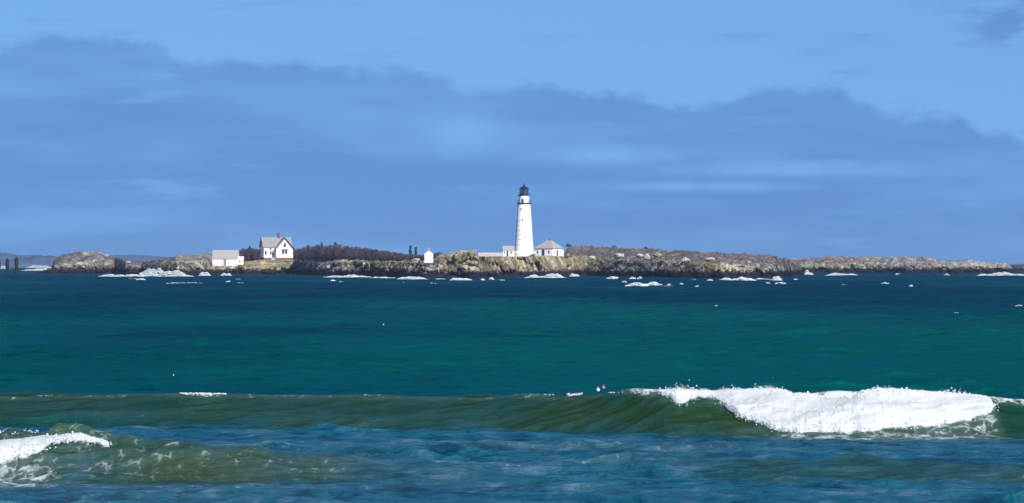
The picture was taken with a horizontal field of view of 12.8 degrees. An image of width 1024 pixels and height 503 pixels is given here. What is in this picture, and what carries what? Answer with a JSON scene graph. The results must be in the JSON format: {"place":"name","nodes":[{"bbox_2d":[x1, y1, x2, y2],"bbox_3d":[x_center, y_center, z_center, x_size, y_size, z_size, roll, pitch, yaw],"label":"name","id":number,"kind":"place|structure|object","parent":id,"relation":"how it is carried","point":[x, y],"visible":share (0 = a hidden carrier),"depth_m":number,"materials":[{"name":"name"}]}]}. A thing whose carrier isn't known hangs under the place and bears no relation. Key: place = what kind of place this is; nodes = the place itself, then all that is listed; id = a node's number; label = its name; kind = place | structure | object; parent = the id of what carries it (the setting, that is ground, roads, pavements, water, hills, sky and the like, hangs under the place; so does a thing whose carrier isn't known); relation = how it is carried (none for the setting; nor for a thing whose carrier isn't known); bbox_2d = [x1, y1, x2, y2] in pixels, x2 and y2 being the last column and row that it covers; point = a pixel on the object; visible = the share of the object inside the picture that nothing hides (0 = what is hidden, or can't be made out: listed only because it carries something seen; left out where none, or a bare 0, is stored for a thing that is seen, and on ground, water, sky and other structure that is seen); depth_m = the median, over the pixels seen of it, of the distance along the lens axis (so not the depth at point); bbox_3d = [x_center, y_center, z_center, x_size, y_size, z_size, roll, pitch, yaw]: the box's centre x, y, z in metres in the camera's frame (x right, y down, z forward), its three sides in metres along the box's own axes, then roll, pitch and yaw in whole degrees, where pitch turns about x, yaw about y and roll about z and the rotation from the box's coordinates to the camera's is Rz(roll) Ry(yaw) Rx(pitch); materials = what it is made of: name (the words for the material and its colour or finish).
{"place":"outdoors","nodes":[
{"label":"outdoors","id":0,"kind":"place"},
{"bbox_2d":[0,255,142,267],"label":"hills","id":1,"kind":"structure","parent":0,"point":[42,261],"depth_m":4137.39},
{"bbox_2d":[0,252,169,261],"bbox_3d":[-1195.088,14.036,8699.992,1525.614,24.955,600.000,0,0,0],"label":"hills","id":2,"kind":"structure","parent":0,"point":[5,255],"depth_m":8528.98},
{"bbox_2d":[34,245,804,278],"bbox_3d":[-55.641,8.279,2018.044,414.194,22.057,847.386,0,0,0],"label":"terrain","id":3,"kind":"structure","parent":0,"point":[463,264],"depth_m":1810.70,"materials":[{"name":"grey stone"}]},
{"bbox_2d":[56,251,208,265],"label":"heath","id":4,"kind":"object","parent":3,"relation":"on","point":[63,256],"visible":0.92,"depth_m":2227.91,"materials":[{"name":"brown plant"}]},
{"bbox_2d":[212,250,243,265],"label":"boathouse","id":5,"kind":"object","parent":3,"relation":"on","point":[226,258],"visible":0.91,"depth_m":2087.39,"materials":[{"name":"white wood"}]},
{"bbox_2d":[239,247,260,260],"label":"bare wood","id":6,"kind":"object","parent":3,"relation":"on","point":[252,253],"visible":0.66,"depth_m":2163.81,"materials":[{"name":"brown plant"}]},
{"bbox_2d":[259,233,294,259],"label":"keepers house","id":7,"kind":"structure","parent":3,"relation":"on","point":[278,247],"depth_m":2128.86,"materials":[{"name":"white wood"}]},
{"bbox_2d":[293,243,443,261],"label":"bare wood","id":8,"kind":"object","parent":3,"relation":"on","point":[320,253],"visible":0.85,"depth_m":1911.67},
{"bbox_2d":[425,248,432,262],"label":"oil house","id":9,"kind":"structure","parent":3,"relation":"on","point":[428,256],"depth_m":1712.00,"materials":[{"name":"white paint"}]},
{"bbox_2d":[478,253,502,255],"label":"retaining wall","id":10,"kind":"structure","parent":3,"relation":"on","point":[490,254],"depth_m":1885.00,"materials":[{"name":"concrete"}]},
{"bbox_2d":[502,246,514,255],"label":"storage shed","id":11,"kind":"structure","parent":3,"relation":"on","point":[507,250],"depth_m":1888.10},
{"bbox_2d":[514,184,534,255],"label":"lighthouse","id":12,"kind":"object","parent":3,"relation":"on","point":[523,241],"visible":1,"depth_m":1897.33,"materials":[{"name":"white paint"}]},
{"bbox_2d":[534,239,563,255],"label":"fog signal building","id":13,"kind":"structure","parent":3,"relation":"on","point":[549,247],"depth_m":1887.97,"materials":[{"name":"paint"}]},
{"bbox_2d":[613,253,623,258],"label":"boulder","id":14,"kind":"object","parent":3,"relation":"on","point":[617,255],"visible":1,"depth_m":1881.88,"materials":[{"name":"white stone"}]},
{"bbox_2d":[653,253,661,256],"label":"boulder","id":15,"kind":"object","parent":3,"relation":"on","point":[657,255],"visible":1,"depth_m":1807.84,"materials":[{"name":"beige stone"}]},
{"bbox_2d":[566,245,789,268],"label":"heath","id":16,"kind":"object","parent":3,"relation":"on","point":[728,254],"visible":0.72,"depth_m":1799.12,"materials":[{"name":"brown plant"}]},
{"bbox_2d":[681,257,689,261],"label":"boulder","id":17,"kind":"object","parent":3,"relation":"on","point":[684,259],"visible":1,"depth_m":1703.82,"materials":[{"name":"white stone"}]},
{"bbox_2d":[703,257,714,260],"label":"boulder","id":18,"kind":"object","parent":3,"relation":"on","point":[709,259],"visible":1,"depth_m":1697.84,"materials":[{"name":"white stone"}]},
{"bbox_2d":[0,265,1023,502],"bbox_3d":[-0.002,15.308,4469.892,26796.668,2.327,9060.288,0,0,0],"label":"water","id":19,"kind":"structure","parent":0,"point":[458,382],"depth_m":223.76,"materials":[{"name":"teal liquid"}]},
{"bbox_2d":[5,258,8,272],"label":"piling","id":20,"kind":"object","parent":19,"relation":"in","point":[7,265],"visible":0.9,"depth_m":2199.24,"materials":[{"name":"black wood"}]},
{"bbox_2d":[14,257,18,272],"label":"piling","id":21,"kind":"object","parent":19,"relation":"in","point":[16,262],"visible":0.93,"depth_m":2199.27,"materials":[{"name":"black wood"}]},
{"bbox_2d":[0,428,111,463],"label":"breaking wave","id":22,"kind":"object","parent":19,"relation":"on","point":[25,447],"visible":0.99,"depth_m":133.56,"materials":[{"name":"liquid"}]},
{"bbox_2d":[0,264,1023,280],"bbox_3d":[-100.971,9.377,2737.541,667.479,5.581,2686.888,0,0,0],"label":"surf foam","id":23,"kind":"object","parent":19,"relation":"on","point":[156,272],"visible":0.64,"depth_m":1796.87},
{"bbox_2d":[45,273,1023,399],"bbox_3d":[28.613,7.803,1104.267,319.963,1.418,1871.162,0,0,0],"label":"whitecaps","id":24,"kind":"object","parent":19,"relation":"on","point":[612,277],"visible":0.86,"depth_m":1081.24,"materials":[{"name":"liquid"}]},
{"bbox_2d":[658,377,999,434],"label":"breaking wave","id":25,"kind":"object","parent":19,"relation":"on","point":[864,411],"visible":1,"depth_m":166.43,"materials":[{"name":"liquid"}]},
{"bbox_2d":[0,0,1023,263],"label":"sky","id":26,"kind":"structure","parent":0,"point":[799,129],"materials":[{"name":"blue"}]},
{"bbox_2d":[781,256,1015,272],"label":"terrain","id":27,"kind":"structure","parent":0,"point":[904,264],"depth_m":2358.07,"materials":[{"name":"grey stone"}]},
{"bbox_2d":[795,255,997,266],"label":"heath","id":28,"kind":"object","parent":27,"relation":"on","point":[887,262],"visible":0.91,"depth_m":2390.60,"materials":[{"name":"brown plant"}]},
{"bbox_2d":[1013,266,1023,271],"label":"hills","id":29,"kind":"structure","parent":0,"point":[1019,269],"depth_m":2580.51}
]}

